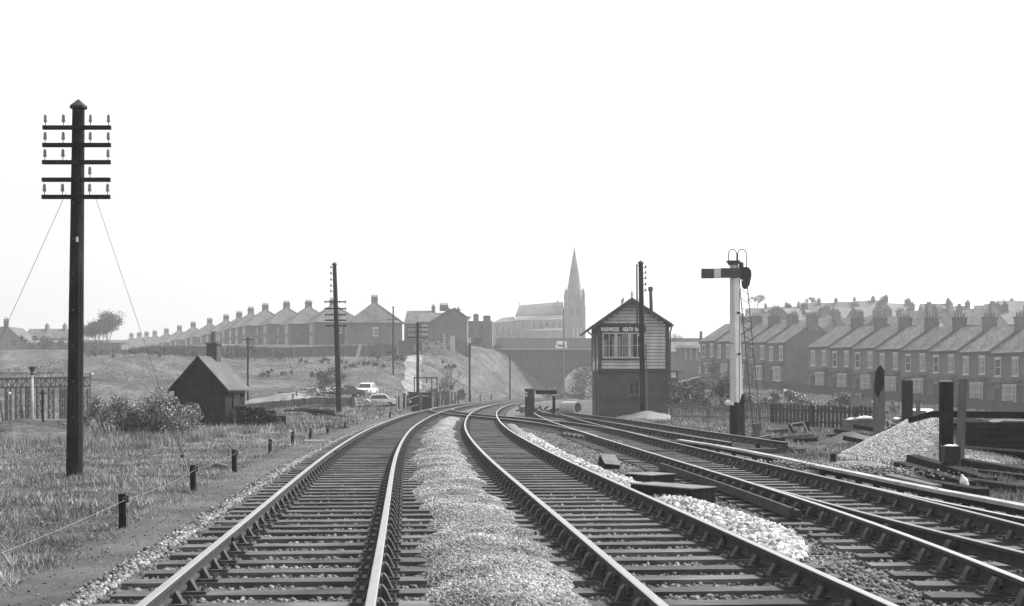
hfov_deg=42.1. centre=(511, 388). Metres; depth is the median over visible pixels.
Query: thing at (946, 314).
terraced house
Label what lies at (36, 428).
spoil heap
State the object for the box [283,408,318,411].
scrap timber
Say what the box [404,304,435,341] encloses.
terraced house
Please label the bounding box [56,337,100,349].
bush
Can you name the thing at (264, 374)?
bush
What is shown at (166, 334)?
hipped house
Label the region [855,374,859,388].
door
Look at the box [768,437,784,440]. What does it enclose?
old sleeper
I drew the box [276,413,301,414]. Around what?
scrap timber
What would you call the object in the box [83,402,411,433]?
verge grass
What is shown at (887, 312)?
terraced house
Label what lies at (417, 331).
telegraph pole
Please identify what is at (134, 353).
bush
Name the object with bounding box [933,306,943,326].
terraced house
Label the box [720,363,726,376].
window
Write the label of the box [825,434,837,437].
old sleeper
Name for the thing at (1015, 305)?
terraced house
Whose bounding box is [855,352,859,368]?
window
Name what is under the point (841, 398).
bush
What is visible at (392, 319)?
telegraph pole
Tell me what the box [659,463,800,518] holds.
steel channel
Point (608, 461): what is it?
point cover
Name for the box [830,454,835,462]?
wire stake
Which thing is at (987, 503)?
railway track
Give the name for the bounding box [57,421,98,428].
bush
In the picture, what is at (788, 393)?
bush
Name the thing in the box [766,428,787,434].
scrap block
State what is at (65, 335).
terraced house
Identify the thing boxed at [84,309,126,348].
tree
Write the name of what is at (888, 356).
terraced house
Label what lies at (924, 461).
old sleeper
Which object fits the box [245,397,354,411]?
boarded wall
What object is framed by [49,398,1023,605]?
ballast
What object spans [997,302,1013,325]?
terraced house
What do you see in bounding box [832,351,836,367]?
window
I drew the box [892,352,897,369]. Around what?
window
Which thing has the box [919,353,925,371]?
window
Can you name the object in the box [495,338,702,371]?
churchyard wall
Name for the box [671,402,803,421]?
picket fence
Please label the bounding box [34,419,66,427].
wall
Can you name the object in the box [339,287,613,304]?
telegraph wire
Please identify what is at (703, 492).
point cover
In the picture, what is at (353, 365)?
bush
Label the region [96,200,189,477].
stay wire
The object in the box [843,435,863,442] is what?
old sleeper
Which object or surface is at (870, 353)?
window
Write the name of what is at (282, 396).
spoil heap
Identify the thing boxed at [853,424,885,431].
old sleeper
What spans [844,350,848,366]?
window
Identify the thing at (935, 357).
window
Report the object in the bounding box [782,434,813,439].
old sleeper
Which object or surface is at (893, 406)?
bush
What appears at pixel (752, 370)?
door
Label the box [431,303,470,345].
gable house
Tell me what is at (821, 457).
rough grass
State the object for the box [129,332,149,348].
hipped house
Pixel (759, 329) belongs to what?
terraced house
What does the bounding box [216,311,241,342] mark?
hipped house
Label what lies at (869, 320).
terraced house
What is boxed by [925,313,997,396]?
terraced house
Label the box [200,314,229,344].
hipped house
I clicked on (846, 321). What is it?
terraced house
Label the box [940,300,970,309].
terraced house
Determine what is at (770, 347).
window
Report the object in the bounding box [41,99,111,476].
telegraph pole
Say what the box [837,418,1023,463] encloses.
gravel pile
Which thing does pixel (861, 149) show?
sky
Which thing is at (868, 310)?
terraced house
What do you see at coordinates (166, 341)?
hipped house
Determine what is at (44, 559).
grass
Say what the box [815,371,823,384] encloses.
window
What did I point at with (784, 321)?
terraced house
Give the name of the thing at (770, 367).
door
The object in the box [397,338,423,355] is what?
shed
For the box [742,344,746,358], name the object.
window
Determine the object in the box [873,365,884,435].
sleeper post
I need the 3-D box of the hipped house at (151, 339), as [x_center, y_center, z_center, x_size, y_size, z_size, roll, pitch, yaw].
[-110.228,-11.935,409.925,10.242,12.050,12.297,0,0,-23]
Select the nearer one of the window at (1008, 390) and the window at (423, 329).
the window at (1008, 390)
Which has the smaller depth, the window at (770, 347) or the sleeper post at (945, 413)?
the sleeper post at (945, 413)
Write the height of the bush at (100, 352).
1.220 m
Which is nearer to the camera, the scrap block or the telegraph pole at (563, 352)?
the scrap block
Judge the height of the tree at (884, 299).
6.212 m
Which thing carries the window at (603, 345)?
in the signal box at (615, 366)
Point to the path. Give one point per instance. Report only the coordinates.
(53, 584)
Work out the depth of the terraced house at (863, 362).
156.37 m
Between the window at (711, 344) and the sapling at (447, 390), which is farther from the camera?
the window at (711, 344)
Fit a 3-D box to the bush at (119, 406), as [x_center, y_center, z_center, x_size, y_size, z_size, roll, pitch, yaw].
[-12.782,0.936,47.428,2.906,1.963,2.521,0,0,0]
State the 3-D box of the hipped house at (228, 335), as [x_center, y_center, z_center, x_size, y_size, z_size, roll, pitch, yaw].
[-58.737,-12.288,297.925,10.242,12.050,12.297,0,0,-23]
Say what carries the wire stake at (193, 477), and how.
on the ground at (496, 363)
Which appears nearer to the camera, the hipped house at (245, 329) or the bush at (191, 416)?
the bush at (191, 416)
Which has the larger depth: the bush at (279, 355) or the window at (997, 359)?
the bush at (279, 355)
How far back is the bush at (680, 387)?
107.55 m
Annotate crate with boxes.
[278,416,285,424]
[842,416,872,430]
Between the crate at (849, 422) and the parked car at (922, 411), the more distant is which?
the parked car at (922, 411)
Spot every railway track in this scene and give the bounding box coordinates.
[95,396,586,605]
[430,408,646,436]
[452,396,904,605]
[525,412,1023,605]
[535,412,804,452]
[676,439,1023,515]
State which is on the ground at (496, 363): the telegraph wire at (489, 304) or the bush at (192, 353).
the bush at (192, 353)
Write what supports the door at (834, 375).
in the terraced house at (840, 361)
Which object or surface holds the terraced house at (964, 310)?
on the ground at (496, 363)
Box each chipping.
[408,428,590,605]
[712,458,979,479]
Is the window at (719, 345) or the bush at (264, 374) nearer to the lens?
the bush at (264, 374)
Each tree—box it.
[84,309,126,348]
[671,332,686,341]
[747,294,766,306]
[804,296,816,302]
[879,295,888,304]
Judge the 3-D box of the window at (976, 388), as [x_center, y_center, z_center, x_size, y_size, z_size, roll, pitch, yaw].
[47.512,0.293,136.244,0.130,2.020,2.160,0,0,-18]
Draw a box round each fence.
[0,372,106,426]
[84,342,119,355]
[120,345,224,357]
[226,344,396,358]
[396,393,408,408]
[403,391,455,406]
[423,338,468,357]
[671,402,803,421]
[678,372,716,386]
[770,403,887,428]
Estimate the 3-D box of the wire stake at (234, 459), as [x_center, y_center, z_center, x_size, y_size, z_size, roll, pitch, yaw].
[-5.677,1.599,27.299,0.127,0.707,0.120,0,0,8]
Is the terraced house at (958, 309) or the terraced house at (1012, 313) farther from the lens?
the terraced house at (958, 309)
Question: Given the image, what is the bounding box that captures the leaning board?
[356,344,361,356]
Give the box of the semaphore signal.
[701,249,761,436]
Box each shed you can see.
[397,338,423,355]
[668,371,682,402]
[671,331,701,370]
[676,376,705,403]
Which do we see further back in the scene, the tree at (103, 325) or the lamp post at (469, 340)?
the tree at (103, 325)
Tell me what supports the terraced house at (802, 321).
on the ground at (496, 363)
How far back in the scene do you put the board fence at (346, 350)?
214.95 m
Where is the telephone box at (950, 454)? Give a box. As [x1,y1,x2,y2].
[940,444,961,465]
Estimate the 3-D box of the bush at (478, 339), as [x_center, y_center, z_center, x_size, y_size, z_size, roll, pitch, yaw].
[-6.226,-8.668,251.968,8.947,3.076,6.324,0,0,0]
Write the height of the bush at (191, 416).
1.733 m
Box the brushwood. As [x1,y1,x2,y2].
[413,337,452,353]
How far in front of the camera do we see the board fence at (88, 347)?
247.81 m
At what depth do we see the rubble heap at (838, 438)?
41.72 m
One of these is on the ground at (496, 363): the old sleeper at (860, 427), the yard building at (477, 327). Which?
the yard building at (477, 327)
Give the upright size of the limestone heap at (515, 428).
0.110 m
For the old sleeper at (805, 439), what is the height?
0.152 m
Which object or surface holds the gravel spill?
on the ground at (496, 363)
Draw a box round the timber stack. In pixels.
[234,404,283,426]
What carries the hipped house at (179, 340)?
on the ground at (496, 363)
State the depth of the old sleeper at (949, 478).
24.77 m
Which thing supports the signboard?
on the ground at (496, 363)
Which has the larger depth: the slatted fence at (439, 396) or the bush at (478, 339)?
the bush at (478, 339)
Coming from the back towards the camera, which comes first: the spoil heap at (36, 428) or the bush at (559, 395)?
the bush at (559, 395)
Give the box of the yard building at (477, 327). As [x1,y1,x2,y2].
[468,314,492,348]
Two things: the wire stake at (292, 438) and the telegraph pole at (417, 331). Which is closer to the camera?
the wire stake at (292, 438)
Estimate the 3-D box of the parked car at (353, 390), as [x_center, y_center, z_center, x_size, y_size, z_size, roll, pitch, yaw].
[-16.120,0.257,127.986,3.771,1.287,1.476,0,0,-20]
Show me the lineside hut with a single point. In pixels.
(213, 385)
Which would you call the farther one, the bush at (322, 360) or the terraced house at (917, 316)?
the terraced house at (917, 316)
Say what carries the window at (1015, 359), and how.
in the terraced house at (1006, 369)
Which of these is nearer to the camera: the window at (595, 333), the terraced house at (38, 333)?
the window at (595, 333)
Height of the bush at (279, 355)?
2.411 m
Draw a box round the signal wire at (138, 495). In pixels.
[2,419,372,552]
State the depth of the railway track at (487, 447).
13.82 m
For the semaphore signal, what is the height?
6.838 m
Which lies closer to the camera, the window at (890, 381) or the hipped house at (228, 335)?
the window at (890, 381)
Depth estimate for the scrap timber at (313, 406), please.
96.12 m
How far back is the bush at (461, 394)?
159.18 m
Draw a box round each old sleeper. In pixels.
[300,408,334,411]
[303,410,334,414]
[308,412,345,416]
[755,435,770,438]
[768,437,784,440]
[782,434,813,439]
[793,438,816,441]
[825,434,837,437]
[834,428,870,434]
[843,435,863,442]
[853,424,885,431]
[884,474,941,487]
[894,461,975,485]
[905,476,989,495]
[906,454,997,480]
[960,476,1023,492]
[961,458,1023,473]
[977,470,1023,480]
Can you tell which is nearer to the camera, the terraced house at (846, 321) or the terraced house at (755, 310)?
the terraced house at (846, 321)
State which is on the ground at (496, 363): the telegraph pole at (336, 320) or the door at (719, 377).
the telegraph pole at (336, 320)
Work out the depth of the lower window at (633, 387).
78.01 m
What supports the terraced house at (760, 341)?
on the ground at (496, 363)
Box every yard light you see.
[7,392,10,419]
[89,373,93,425]
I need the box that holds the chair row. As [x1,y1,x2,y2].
[560,432,622,443]
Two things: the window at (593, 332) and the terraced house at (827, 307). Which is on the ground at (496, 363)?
the terraced house at (827, 307)
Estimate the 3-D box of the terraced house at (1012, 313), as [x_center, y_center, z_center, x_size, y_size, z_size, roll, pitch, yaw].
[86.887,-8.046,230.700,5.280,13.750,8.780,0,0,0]
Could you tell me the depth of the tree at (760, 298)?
345.00 m
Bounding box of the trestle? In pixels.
[788,421,809,433]
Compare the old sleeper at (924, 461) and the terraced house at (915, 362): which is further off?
the terraced house at (915, 362)
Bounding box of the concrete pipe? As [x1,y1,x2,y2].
[557,401,582,413]
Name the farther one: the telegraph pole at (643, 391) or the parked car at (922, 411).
the telegraph pole at (643, 391)
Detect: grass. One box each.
[0,349,523,428]
[0,422,257,453]
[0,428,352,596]
[0,430,329,583]
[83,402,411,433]
[615,415,1023,502]
[671,388,1023,426]
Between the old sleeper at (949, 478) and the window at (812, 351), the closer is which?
the old sleeper at (949, 478)
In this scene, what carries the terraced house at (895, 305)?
on the ground at (496, 363)
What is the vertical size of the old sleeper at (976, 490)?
0.197 m
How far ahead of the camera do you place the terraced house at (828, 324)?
222.42 m
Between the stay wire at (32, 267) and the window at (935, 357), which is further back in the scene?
the window at (935, 357)
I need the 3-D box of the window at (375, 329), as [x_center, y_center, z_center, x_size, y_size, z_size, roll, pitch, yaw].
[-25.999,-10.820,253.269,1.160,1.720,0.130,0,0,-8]
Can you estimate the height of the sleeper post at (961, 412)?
2.206 m
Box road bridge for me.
[494,349,590,394]
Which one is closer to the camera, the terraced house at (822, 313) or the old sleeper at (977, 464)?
the old sleeper at (977, 464)
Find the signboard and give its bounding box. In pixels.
[851,398,870,413]
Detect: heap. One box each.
[0,418,87,438]
[245,392,314,406]
[278,385,345,398]
[432,416,517,599]
[507,424,523,432]
[517,432,810,561]
[616,411,678,419]
[801,470,844,478]
[815,431,871,445]
[884,416,901,429]
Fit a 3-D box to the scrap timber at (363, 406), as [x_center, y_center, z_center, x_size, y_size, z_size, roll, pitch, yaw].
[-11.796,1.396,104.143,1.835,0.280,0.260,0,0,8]
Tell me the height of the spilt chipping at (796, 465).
0.242 m
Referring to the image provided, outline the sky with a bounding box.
[0,0,1023,341]
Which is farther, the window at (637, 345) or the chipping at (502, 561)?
the window at (637, 345)
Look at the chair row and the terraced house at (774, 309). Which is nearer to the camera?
the chair row
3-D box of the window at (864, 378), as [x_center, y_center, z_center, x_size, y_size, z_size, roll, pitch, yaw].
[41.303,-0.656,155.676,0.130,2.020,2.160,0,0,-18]
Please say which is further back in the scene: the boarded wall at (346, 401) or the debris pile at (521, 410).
the boarded wall at (346, 401)
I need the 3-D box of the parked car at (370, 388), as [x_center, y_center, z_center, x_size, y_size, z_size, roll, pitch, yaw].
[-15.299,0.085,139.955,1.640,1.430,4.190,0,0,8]
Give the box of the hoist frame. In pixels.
[414,377,437,406]
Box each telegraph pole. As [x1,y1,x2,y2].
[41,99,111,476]
[242,337,252,400]
[324,262,346,412]
[387,306,398,374]
[407,321,427,391]
[509,356,510,399]
[563,309,564,396]
[636,260,646,410]
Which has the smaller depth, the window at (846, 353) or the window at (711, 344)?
the window at (846, 353)
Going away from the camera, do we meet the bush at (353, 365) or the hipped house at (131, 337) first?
the bush at (353, 365)
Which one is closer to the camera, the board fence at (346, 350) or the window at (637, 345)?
the window at (637, 345)
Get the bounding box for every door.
[191,387,207,424]
[717,363,720,380]
[751,365,753,383]
[769,366,772,380]
[811,371,814,384]
[832,373,836,386]
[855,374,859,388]
[933,379,938,395]
[994,383,1000,400]
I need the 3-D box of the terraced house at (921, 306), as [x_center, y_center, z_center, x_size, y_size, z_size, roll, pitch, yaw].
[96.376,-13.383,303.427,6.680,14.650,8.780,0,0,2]
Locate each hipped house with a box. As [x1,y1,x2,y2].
[127,334,134,341]
[129,332,141,345]
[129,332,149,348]
[135,330,158,348]
[146,328,169,346]
[157,325,182,346]
[170,321,198,345]
[185,318,214,345]
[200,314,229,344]
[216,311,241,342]
[222,307,254,343]
[235,303,273,344]
[255,301,296,344]
[276,300,318,344]
[305,297,353,344]
[345,295,404,346]
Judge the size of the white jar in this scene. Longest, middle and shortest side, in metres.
0.240 x 0.150 x 0.143 m
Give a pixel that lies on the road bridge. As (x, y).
(543, 368)
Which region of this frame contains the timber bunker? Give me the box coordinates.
[407,392,433,411]
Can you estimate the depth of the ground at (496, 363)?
164.04 m
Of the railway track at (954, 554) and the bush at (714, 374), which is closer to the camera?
the railway track at (954, 554)
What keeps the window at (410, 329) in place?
in the terraced house at (411, 318)
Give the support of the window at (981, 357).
in the terraced house at (974, 364)
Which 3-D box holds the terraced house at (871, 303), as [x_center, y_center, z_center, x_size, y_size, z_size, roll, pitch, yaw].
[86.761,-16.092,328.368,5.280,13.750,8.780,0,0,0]
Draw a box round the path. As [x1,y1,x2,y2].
[0,411,416,605]
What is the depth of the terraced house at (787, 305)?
283.13 m
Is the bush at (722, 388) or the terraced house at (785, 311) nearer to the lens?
the bush at (722, 388)
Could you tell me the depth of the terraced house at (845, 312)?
281.89 m
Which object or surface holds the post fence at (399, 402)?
on the ground at (496, 363)
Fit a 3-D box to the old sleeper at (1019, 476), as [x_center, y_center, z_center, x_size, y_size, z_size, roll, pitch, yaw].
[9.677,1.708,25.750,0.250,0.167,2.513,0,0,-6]
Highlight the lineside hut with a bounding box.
[167,331,249,426]
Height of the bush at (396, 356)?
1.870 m
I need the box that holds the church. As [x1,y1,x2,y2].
[493,246,585,344]
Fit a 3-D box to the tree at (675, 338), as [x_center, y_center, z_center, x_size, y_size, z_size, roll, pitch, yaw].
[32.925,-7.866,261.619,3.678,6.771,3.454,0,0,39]
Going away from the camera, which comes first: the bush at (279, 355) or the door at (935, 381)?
the door at (935, 381)
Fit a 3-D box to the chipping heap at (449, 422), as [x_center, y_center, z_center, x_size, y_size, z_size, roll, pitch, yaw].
[-1.824,1.571,39.914,2.026,0.187,72.037,0,0,-3]
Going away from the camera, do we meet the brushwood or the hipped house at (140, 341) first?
the brushwood
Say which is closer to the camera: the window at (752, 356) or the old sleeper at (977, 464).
the old sleeper at (977, 464)
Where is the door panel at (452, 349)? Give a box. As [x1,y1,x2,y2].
[443,333,454,353]
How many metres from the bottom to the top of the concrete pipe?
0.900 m
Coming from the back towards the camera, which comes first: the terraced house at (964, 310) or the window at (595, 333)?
the terraced house at (964, 310)
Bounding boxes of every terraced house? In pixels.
[27,323,49,339]
[44,323,66,339]
[59,325,89,339]
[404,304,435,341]
[418,306,449,341]
[696,313,745,373]
[712,313,762,382]
[728,313,780,384]
[745,303,766,318]
[745,309,771,323]
[745,312,798,386]
[749,305,784,322]
[761,303,791,313]
[762,311,782,323]
[762,312,827,384]
[781,302,807,318]
[782,311,799,323]
[798,297,820,309]
[799,311,818,322]
[801,306,826,318]
[803,304,830,315]
[804,314,863,385]
[818,309,845,331]
[821,297,837,310]
[825,314,887,387]
[828,302,859,317]
[834,296,855,307]
[840,309,864,325]
[846,301,882,317]
[848,314,912,389]
[851,295,875,307]
[864,308,889,326]
[869,307,891,316]
[872,313,939,391]
[883,298,910,308]
[883,308,903,323]
[884,302,914,316]
[889,302,940,326]
[898,313,967,394]
[918,298,949,309]
[920,301,953,325]
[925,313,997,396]
[932,304,948,325]
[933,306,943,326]
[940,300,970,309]
[951,301,1008,326]
[953,304,962,316]
[954,312,1023,399]
[962,308,987,314]
[974,299,1004,308]
[985,328,1023,401]
[995,301,1023,309]
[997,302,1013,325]
[1008,305,1023,320]
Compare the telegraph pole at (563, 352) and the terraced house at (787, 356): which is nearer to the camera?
the terraced house at (787, 356)
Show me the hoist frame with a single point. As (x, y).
(431, 385)
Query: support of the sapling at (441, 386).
on the ground at (496, 363)
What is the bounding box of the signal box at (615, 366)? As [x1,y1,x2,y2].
[580,287,673,417]
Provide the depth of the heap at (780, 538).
15.73 m
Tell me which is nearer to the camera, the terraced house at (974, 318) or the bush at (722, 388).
the bush at (722, 388)
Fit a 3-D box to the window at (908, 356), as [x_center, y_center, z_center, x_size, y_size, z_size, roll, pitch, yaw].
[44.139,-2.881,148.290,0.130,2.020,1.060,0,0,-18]
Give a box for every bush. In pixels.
[11,335,54,349]
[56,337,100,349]
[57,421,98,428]
[83,392,157,432]
[87,350,115,356]
[106,388,192,435]
[111,349,166,357]
[141,394,203,433]
[147,346,195,356]
[224,344,286,360]
[259,369,292,377]
[299,357,346,364]
[309,367,345,385]
[343,361,385,368]
[369,348,405,360]
[426,385,466,401]
[430,360,456,369]
[468,335,502,349]
[542,385,573,399]
[565,367,591,399]
[668,378,716,407]
[669,379,753,412]
[693,362,729,390]
[718,390,796,411]
[752,388,842,412]
[791,392,872,412]
[823,393,899,412]
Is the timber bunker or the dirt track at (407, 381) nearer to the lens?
the timber bunker
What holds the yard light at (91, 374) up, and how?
on the ground at (496, 363)
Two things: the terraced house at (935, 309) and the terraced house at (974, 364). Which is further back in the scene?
the terraced house at (935, 309)
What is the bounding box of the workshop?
[675,345,699,373]
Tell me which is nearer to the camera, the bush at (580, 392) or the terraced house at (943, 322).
the bush at (580, 392)
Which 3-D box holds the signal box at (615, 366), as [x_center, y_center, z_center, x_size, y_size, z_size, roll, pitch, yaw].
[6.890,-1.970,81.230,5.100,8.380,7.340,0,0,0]
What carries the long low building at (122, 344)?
on the ground at (496, 363)
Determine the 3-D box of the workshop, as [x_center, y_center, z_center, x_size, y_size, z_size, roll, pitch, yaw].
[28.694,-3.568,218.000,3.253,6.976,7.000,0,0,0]
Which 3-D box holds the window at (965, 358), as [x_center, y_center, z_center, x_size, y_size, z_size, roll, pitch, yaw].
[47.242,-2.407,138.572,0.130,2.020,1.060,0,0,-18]
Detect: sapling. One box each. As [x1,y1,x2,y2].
[437,377,449,391]
[438,381,457,405]
[441,367,462,405]
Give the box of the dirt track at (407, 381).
[401,355,421,402]
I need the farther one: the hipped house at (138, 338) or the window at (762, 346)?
the hipped house at (138, 338)
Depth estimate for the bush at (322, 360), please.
190.51 m
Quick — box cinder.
[0,422,371,605]
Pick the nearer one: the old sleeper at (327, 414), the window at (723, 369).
the old sleeper at (327, 414)
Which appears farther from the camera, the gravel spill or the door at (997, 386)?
the door at (997, 386)
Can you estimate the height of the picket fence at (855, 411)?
1.363 m
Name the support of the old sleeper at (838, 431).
on the ground at (496, 363)
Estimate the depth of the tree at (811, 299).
349.78 m
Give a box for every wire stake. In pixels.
[118,493,128,528]
[190,465,197,490]
[232,449,237,472]
[268,439,271,453]
[291,432,294,443]
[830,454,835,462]
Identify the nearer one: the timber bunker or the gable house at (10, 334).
the timber bunker
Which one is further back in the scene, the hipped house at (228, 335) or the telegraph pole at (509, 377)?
the hipped house at (228, 335)
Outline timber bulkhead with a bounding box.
[907,411,1023,459]
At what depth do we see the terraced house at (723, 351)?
190.81 m
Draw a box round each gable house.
[0,317,32,349]
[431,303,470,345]
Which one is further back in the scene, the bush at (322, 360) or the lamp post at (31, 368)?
the bush at (322, 360)
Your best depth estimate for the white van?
255.20 m
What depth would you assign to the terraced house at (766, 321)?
225.15 m
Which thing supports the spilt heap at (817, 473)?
on the railway track at (987, 503)
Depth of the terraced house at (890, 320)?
228.13 m
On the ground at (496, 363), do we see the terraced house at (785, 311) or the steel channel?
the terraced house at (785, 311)
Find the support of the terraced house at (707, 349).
on the ground at (496, 363)
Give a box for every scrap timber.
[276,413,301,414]
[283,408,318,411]
[294,404,321,409]
[349,405,372,407]
[373,404,395,407]
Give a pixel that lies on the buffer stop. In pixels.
(529, 402)
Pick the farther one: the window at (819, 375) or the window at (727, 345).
the window at (727, 345)
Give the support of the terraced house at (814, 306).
on the ground at (496, 363)
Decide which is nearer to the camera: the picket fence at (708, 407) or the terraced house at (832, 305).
the picket fence at (708, 407)
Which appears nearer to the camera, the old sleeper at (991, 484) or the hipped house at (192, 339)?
the old sleeper at (991, 484)
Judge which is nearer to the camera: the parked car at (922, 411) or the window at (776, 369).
the parked car at (922, 411)
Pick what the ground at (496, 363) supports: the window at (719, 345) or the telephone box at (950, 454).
the telephone box at (950, 454)
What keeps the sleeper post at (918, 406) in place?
on the ground at (496, 363)
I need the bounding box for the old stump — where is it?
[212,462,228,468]
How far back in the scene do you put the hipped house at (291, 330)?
262.67 m
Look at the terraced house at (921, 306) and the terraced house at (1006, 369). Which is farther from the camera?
the terraced house at (921, 306)
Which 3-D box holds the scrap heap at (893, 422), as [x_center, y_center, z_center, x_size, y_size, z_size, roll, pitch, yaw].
[15.016,1.446,51.821,1.399,0.908,1.759,0,0,-28]
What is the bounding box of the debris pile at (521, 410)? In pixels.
[516,406,559,412]
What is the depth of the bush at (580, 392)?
214.00 m
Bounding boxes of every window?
[232,393,239,407]
[372,327,377,335]
[408,326,413,335]
[422,325,427,334]
[592,332,593,360]
[594,330,596,359]
[602,333,615,357]
[616,333,628,357]
[628,382,639,394]
[630,333,644,357]
[702,344,705,357]
[704,362,710,373]
[710,343,713,356]
[717,344,720,357]
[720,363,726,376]
[726,344,729,357]
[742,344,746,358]
[751,345,754,359]
[754,365,761,379]
[760,345,763,359]
[769,346,772,360]
[772,366,780,380]
[779,345,782,360]
[810,350,814,365]
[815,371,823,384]
[821,350,826,365]
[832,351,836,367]
[837,373,846,386]
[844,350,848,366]
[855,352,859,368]
[860,374,870,388]
[867,351,872,368]
[879,353,884,369]
[885,376,895,391]
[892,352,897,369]
[905,354,910,371]
[911,378,922,394]
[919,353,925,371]
[933,355,938,373]
[948,354,954,372]
[962,356,968,374]
[969,382,982,398]
[978,355,985,374]
[994,357,1000,376]
[1002,384,1016,401]
[1011,356,1018,376]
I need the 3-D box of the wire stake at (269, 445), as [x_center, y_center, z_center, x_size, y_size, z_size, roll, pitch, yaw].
[-6.458,1.649,35.548,0.112,0.603,0.120,0,0,-7]
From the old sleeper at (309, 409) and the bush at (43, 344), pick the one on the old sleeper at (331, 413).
the old sleeper at (309, 409)
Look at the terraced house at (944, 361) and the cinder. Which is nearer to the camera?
the cinder
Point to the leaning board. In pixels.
(358, 350)
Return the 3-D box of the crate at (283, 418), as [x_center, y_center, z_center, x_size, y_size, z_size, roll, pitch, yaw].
[-10.747,1.518,62.000,0.420,0.500,0.400,0,0,-11]
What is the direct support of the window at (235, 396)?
in the lineside hut
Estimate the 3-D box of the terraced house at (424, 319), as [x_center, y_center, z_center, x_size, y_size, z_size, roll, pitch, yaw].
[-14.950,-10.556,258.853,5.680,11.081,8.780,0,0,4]
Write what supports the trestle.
on the ground at (496, 363)
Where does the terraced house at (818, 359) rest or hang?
on the ground at (496, 363)
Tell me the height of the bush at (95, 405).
1.707 m
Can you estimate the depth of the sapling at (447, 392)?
128.08 m
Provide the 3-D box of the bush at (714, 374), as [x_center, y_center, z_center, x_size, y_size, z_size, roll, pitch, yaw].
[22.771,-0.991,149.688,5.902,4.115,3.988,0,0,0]
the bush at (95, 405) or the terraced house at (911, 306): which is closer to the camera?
the bush at (95, 405)
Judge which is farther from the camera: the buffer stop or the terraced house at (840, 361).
the terraced house at (840, 361)
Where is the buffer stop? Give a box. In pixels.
[524,389,557,415]
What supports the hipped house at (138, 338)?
on the ground at (496, 363)
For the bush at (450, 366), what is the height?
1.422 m
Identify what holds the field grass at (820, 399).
on the ground at (496, 363)
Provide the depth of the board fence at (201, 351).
218.91 m
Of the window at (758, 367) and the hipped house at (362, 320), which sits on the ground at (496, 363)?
the hipped house at (362, 320)
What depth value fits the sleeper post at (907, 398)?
50.69 m
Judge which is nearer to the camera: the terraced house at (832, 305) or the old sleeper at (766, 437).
the old sleeper at (766, 437)
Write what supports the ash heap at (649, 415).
on the ground at (496, 363)
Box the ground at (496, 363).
[0,344,1023,575]
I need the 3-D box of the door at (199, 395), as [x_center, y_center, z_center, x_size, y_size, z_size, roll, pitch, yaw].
[-14.326,0.955,61.028,0.840,2.050,0.080,0,0,11]
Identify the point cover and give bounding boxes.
[598,453,620,469]
[624,472,675,482]
[630,482,716,503]
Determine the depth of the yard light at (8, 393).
89.96 m
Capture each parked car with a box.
[324,385,364,397]
[357,383,377,394]
[368,394,395,403]
[913,408,933,415]
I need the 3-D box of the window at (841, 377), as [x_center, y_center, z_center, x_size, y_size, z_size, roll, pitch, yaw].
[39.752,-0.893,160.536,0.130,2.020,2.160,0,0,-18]
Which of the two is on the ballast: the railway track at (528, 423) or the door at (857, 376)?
the railway track at (528, 423)
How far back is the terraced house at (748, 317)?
262.20 m
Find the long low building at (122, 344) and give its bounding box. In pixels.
[22,340,129,349]
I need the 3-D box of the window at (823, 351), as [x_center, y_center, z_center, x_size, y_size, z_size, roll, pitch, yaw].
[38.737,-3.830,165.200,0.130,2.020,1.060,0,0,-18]
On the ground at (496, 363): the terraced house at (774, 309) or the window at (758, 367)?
the terraced house at (774, 309)
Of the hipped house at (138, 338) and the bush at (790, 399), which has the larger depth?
the hipped house at (138, 338)
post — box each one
[29,366,37,418]
[39,390,45,421]
[467,337,470,400]
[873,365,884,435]
[902,380,912,421]
[916,400,920,414]
[939,382,952,460]
[956,379,966,467]
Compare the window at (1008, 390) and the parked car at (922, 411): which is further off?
the window at (1008, 390)
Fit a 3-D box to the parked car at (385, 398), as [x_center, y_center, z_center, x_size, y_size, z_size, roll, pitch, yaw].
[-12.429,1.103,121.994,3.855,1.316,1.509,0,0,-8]
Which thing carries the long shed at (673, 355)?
on the ground at (496, 363)
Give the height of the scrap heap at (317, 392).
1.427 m
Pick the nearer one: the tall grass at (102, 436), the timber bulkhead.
the timber bulkhead
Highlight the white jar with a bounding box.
[959,474,968,484]
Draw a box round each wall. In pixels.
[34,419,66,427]
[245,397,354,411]
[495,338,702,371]
[764,381,1023,411]
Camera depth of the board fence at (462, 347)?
226.00 m
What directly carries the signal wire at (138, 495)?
attached to the wire stake at (122, 510)
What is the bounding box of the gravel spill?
[830,460,927,478]
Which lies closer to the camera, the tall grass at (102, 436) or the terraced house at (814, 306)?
the tall grass at (102, 436)
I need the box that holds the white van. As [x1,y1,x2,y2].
[555,341,566,348]
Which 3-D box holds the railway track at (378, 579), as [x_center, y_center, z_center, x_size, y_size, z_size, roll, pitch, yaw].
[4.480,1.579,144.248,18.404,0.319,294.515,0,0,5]
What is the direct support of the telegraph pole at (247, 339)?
on the ground at (496, 363)
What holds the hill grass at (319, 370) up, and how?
on the ground at (496, 363)
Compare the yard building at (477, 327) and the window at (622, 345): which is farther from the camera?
the yard building at (477, 327)
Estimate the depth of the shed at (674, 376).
118.00 m
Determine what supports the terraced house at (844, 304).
on the ground at (496, 363)
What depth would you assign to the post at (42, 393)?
49.97 m
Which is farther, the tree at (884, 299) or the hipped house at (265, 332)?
the tree at (884, 299)
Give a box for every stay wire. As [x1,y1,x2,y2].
[0,194,65,338]
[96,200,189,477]
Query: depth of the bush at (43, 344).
261.07 m

